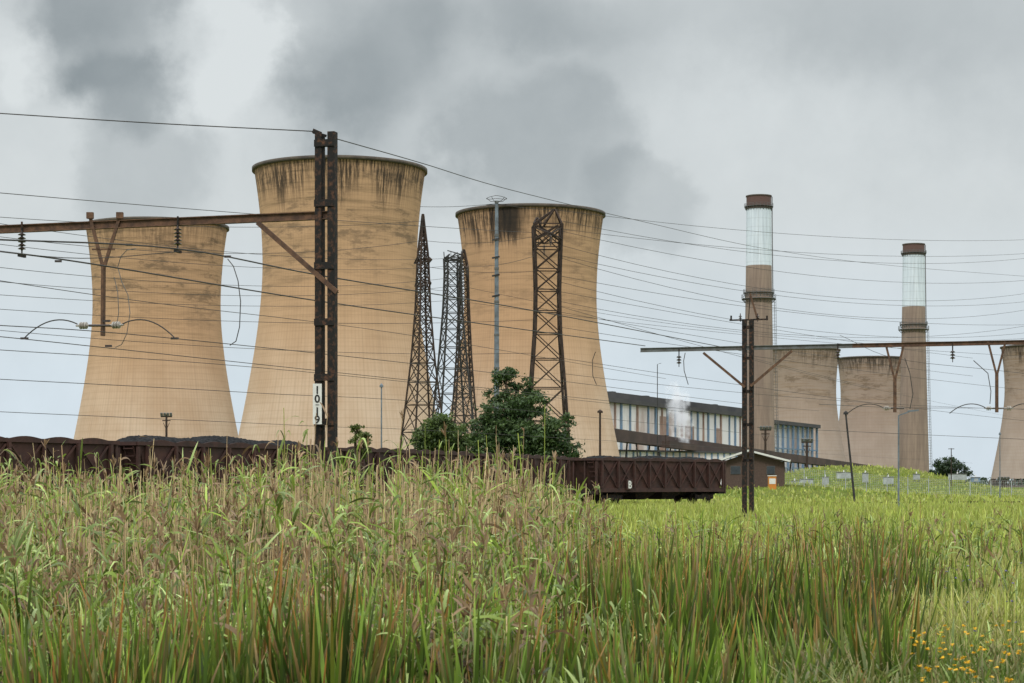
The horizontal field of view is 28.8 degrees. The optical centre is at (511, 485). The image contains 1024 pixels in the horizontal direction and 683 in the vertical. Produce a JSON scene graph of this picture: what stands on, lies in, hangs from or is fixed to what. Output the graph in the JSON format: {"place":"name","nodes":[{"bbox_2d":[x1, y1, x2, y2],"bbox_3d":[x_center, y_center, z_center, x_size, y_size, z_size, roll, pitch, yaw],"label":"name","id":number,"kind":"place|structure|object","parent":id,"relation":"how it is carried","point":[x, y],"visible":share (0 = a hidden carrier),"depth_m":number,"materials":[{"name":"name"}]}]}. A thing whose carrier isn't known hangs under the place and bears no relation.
{"place":"outdoors","nodes":[
{"label":"outdoors","id":0,"kind":"place"},
{"bbox_2d":[0,0,1023,483],"label":"sky","id":1,"kind":"structure","parent":0,"point":[880,121],"materials":[{"name":"grey"}]},
{"bbox_2d":[0,401,1023,682],"bbox_3d":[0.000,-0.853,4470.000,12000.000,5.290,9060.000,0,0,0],"label":"ground","id":2,"kind":"structure","parent":0,"point":[858,482],"depth_m":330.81,"materials":[{"name":"green plant"}]},
{"bbox_2d":[74,216,237,440],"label":"cooling tower","id":3,"kind":"structure","parent":2,"relation":"on","point":[186,405],"depth_m":851.86,"materials":[{"name":"concrete"}]},
{"bbox_2d":[160,413,171,436],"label":"floodlight mast","id":4,"kind":"object","parent":2,"relation":"on","point":[166,415],"visible":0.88,"depth_m":329.85,"materials":[{"name":"metal"}]},
{"bbox_2d":[0,129,338,496],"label":"railway overhead line mast","id":5,"kind":"object","parent":2,"relation":"on","point":[319,215],"visible":0.98,"depth_m":45.97,"materials":[{"name":"metal"}]},
{"bbox_2d":[0,113,1015,275],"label":"earth wire","id":6,"kind":"object","parent":5,"relation":"attached to","point":[387,153],"visible":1,"depth_m":47.66,"materials":[{"name":"grey metal"}]},
{"bbox_2d":[238,155,435,449],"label":"cooling tower","id":7,"kind":"structure","parent":2,"relation":"on","point":[375,191],"depth_m":694.25,"materials":[{"name":"concrete"}]},
{"bbox_2d":[348,423,372,494],"bbox_3d":[-4.584,-0.006,60.015,0.769,3.694,1.036,0,0,0],"label":"sapling","id":8,"kind":"object","parent":2,"relation":"on","point":[359,434],"visible":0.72,"depth_m":59.93,"materials":[{"name":"green plant"}]},
{"bbox_2d":[380,383,382,447],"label":"telephone pole","id":9,"kind":"object","parent":2,"relation":"on","point":[381,385],"visible":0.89,"depth_m":149.95,"materials":[{"name":"grey metal"}]},
{"bbox_2d":[400,214,442,448],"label":"lattice pylon","id":10,"kind":"object","parent":2,"relation":"on","point":[420,263],"visible":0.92,"depth_m":215.75,"materials":[{"name":"grey metal"}]},
{"bbox_2d":[406,412,477,451],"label":"bush","id":11,"kind":"object","parent":2,"relation":"on","point":[431,439],"visible":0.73,"depth_m":176.99,"materials":[{"name":"green plant"}]},
{"bbox_2d":[432,250,474,451],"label":"lattice pylon","id":12,"kind":"object","parent":2,"relation":"on","point":[458,259],"visible":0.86,"depth_m":257.40,"materials":[{"name":"brown metal"}]},
{"bbox_2d":[451,249,477,435],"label":"lattice pylon","id":13,"kind":"object","parent":2,"relation":"on","point":[467,305],"visible":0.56,"depth_m":299.43,"materials":[{"name":"brown metal"}]},
{"bbox_2d":[486,195,506,413],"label":"floodlight mast","id":14,"kind":"object","parent":2,"relation":"on","point":[496,318],"visible":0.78,"depth_m":211.82,"materials":[{"name":"metal"}]},
{"bbox_2d":[466,366,585,457],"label":"broadleaf tree","id":15,"kind":"object","parent":2,"relation":"on","point":[491,424],"visible":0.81,"depth_m":180.97,"materials":[{"name":"green plant"}]},
{"bbox_2d":[450,203,619,457],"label":"cooling tower","id":16,"kind":"structure","parent":2,"relation":"on","point":[480,254],"depth_m":813.21,"materials":[{"name":"concrete"}]},
{"bbox_2d":[527,208,573,498],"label":"lattice pylon","id":17,"kind":"object","parent":2,"relation":"on","point":[558,272],"visible":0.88,"depth_m":214.67,"materials":[{"name":"brown metal"}]},
{"bbox_2d":[0,193,1023,420],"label":"power line","id":18,"kind":"object","parent":17,"relation":"attached to","point":[542,288],"visible":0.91,"depth_m":228.82,"materials":[{"name":"metal"}]},
{"bbox_2d":[597,410,602,454],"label":"telephone pole","id":19,"kind":"object","parent":2,"relation":"on","point":[599,411],"visible":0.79,"depth_m":169.92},
{"bbox_2d":[657,363,660,455],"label":"street lamp","id":20,"kind":"object","parent":2,"relation":"on","point":[657,409],"visible":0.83,"depth_m":619.88,"materials":[{"name":"grey metal"}]},
{"bbox_2d":[618,449,738,483],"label":"plant shed","id":21,"kind":"structure","parent":2,"relation":"on","point":[709,455],"depth_m":931.43,"materials":[{"name":"metal"}]},
{"bbox_2d":[614,428,873,470],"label":"coal conveyor","id":22,"kind":"object","parent":2,"relation":"on","point":[634,437],"visible":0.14,"depth_m":948.09,"materials":[{"name":"metal"}]},
{"bbox_2d":[719,449,790,488],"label":"brick house","id":23,"kind":"structure","parent":2,"relation":"on","point":[764,466],"depth_m":261.88,"materials":[{"name":"brown brick"}]},
{"bbox_2d":[741,194,778,450],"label":"chimney","id":24,"kind":"object","parent":2,"relation":"on","point":[758,208],"visible":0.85,"depth_m":1139.24,"materials":[{"name":"concrete"}]},
{"bbox_2d":[760,426,770,456],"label":"floodlight mast","id":25,"kind":"object","parent":2,"relation":"on","point":[765,438],"visible":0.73,"depth_m":419.89,"materials":[{"name":"metal"}]},
{"bbox_2d":[767,475,776,489],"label":"utility kiosk","id":26,"kind":"object","parent":2,"relation":"on","point":[771,481],"visible":0.88,"depth_m":254.70,"materials":[{"name":"orange paint"}]},
{"bbox_2d":[800,477,812,484],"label":"electrical cabinet","id":27,"kind":"object","parent":2,"relation":"on","point":[806,479],"visible":0.56,"depth_m":339.50,"materials":[{"name":"metal"}]},
{"bbox_2d":[801,438,812,467],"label":"floodlight mast","id":28,"kind":"object","parent":2,"relation":"on","point":[808,440],"visible":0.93,"depth_m":419.80,"materials":[{"name":"metal"}]},
{"bbox_2d":[592,293,1023,515],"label":"railway overhead line mast","id":29,"kind":"object","parent":2,"relation":"on","point":[744,347],"visible":0.97,"depth_m":96.84,"materials":[{"name":"metal"}]},
{"bbox_2d":[0,239,748,352],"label":"overhead messenger wire","id":30,"kind":"object","parent":29,"relation":"attached to","point":[306,273],"visible":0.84,"depth_m":53.47,"materials":[{"name":"black metal"}]},
{"bbox_2d":[0,251,1023,462],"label":"overhead contact wire","id":31,"kind":"object","parent":30,"relation":"hanging from","point":[367,375],"visible":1,"depth_m":65.43,"materials":[{"name":"black metal"}]},
{"bbox_2d":[773,348,845,467],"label":"cooling tower","id":32,"kind":"structure","parent":2,"relation":"on","point":[825,417],"depth_m":1654.08,"materials":[{"name":"concrete"}]},
{"bbox_2d":[607,501,1019,505],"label":"railway track","id":33,"kind":"structure","parent":2,"relation":"on","point":[896,502],"depth_m":170.85,"materials":[{"name":"metal"}]},
{"bbox_2d":[0,436,119,513],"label":"coal wagon","id":34,"kind":"object","parent":33,"relation":"on","point":[22,446],"visible":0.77,"depth_m":82.57,"materials":[{"name":"paint"}]},
{"bbox_2d":[104,435,326,505],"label":"coal wagon","id":35,"kind":"object","parent":33,"relation":"on","point":[136,450],"visible":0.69,"depth_m":90.63,"materials":[{"name":"paint"}]},
{"bbox_2d":[338,446,473,501],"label":"coal wagon","id":36,"kind":"object","parent":33,"relation":"on","point":[376,454],"visible":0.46,"depth_m":107.96,"materials":[{"name":"paint"}]},
{"bbox_2d":[473,452,570,502],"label":"coal wagon","id":37,"kind":"object","parent":33,"relation":"on","point":[535,460],"visible":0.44,"depth_m":129.32,"materials":[{"name":"paint"}]},
{"bbox_2d":[570,455,726,503],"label":"coal wagon","id":38,"kind":"object","parent":33,"relation":"on","point":[618,478],"visible":0.98,"depth_m":145.04,"materials":[{"name":"paint"}]},
{"bbox_2d":[822,475,828,486],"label":"electrical cabinet","id":39,"kind":"object","parent":2,"relation":"on","point":[826,480],"visible":0.47,"depth_m":329.50,"materials":[{"name":"metal"}]},
{"bbox_2d":[836,470,850,479],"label":"electrical cabinet","id":40,"kind":"object","parent":2,"relation":"on","point":[838,475],"visible":0.6,"depth_m":344.50,"materials":[{"name":"metal"}]},
{"bbox_2d":[843,411,855,500],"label":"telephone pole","id":41,"kind":"object","parent":2,"relation":"on","point":[845,413],"visible":0.88,"depth_m":159.93,"materials":[{"name":"grey metal"}]},
{"bbox_2d":[862,471,867,483],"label":"electrical cabinet","id":42,"kind":"object","parent":2,"relation":"on","point":[863,478],"visible":0.78,"depth_m":334.50,"materials":[{"name":"metal"}]},
{"bbox_2d":[838,356,900,468],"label":"cooling tower","id":43,"kind":"structure","parent":2,"relation":"on","point":[863,422],"depth_m":1762.75,"materials":[{"name":"concrete"}]},
{"bbox_2d":[883,475,893,485],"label":"electrical cabinet","id":44,"kind":"object","parent":2,"relation":"on","point":[891,479],"visible":0.77,"depth_m":329.50,"materials":[{"name":"metal"}]},
{"bbox_2d":[767,494,1023,682],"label":"wildflowers","id":45,"kind":"object","parent":2,"relation":"on","point":[991,667],"visible":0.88,"depth_m":14.38,"materials":[{"name":"green plant"}]},
{"bbox_2d":[785,466,1023,495],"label":"security fence","id":46,"kind":"object","parent":2,"relation":"on","point":[926,480],"visible":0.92,"depth_m":261.99,"materials":[{"name":"grey metal"}]},
{"bbox_2d":[898,409,918,507],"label":"street lamp","id":47,"kind":"object","parent":2,"relation":"on","point":[908,411],"visible":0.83,"depth_m":119.95,"materials":[{"name":"grey metal"}]},
{"bbox_2d":[898,243,931,472],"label":"chimney","id":48,"kind":"object","parent":2,"relation":"on","point":[912,447],"visible":0.94,"depth_m":1366.75,"materials":[{"name":"concrete"}]},
{"bbox_2d":[913,472,919,480],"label":"electrical cabinet","id":49,"kind":"object","parent":2,"relation":"on","point":[916,476],"visible":0.86,"depth_m":339.50,"materials":[{"name":"metal"}]},
{"bbox_2d":[928,455,974,480],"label":"tree","id":50,"kind":"object","parent":2,"relation":"on","point":[944,467],"visible":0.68,"depth_m":498.05,"materials":[{"name":"green plant"}]},
{"bbox_2d":[951,448,951,479],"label":"telephone pole","id":51,"kind":"object","parent":2,"relation":"on","point":[951,463],"visible":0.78,"depth_m":329.93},
{"bbox_2d":[948,472,966,482],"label":"electrical cabinet","id":52,"kind":"object","parent":2,"relation":"on","point":[957,476],"visible":0.86,"depth_m":344.50,"materials":[{"name":"metal"}]},
{"bbox_2d":[971,475,980,483],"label":"electrical cabinet","id":53,"kind":"object","parent":2,"relation":"on","point":[975,479],"visible":0.78,"depth_m":349.50,"materials":[{"name":"metal"}]},
{"bbox_2d":[967,477,1023,484],"bbox_3d":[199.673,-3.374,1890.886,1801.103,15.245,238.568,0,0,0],"label":"distant treeline","id":54,"kind":"object","parent":2,"relation":"on","point":[984,478],"depth_m":1889.97,"materials":[{"name":"green plant"}]},
{"bbox_2d":[999,432,1000,497],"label":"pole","id":55,"kind":"object","parent":2,"relation":"on","point":[999,465],"visible":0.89,"depth_m":199.99,"materials":[{"name":"grey metal"}]},
{"bbox_2d":[998,477,1009,487],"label":"floodlight mast","id":56,"kind":"object","parent":2,"relation":"on","point":[1003,480],"visible":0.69,"depth_m":419.77,"materials":[{"name":"metal"}]},
{"bbox_2d":[989,345,1023,486],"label":"cooling tower","id":57,"kind":"structure","parent":2,"relation":"on","point":[1012,458],"depth_m":1623.29,"materials":[{"name":"concrete"}]},
{"bbox_2d":[607,391,820,471],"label":"power station building","id":58,"kind":"structure","parent":0,"point":[722,420],"depth_m":1158.55,"materials":[{"name":"white glass"}]}
]}

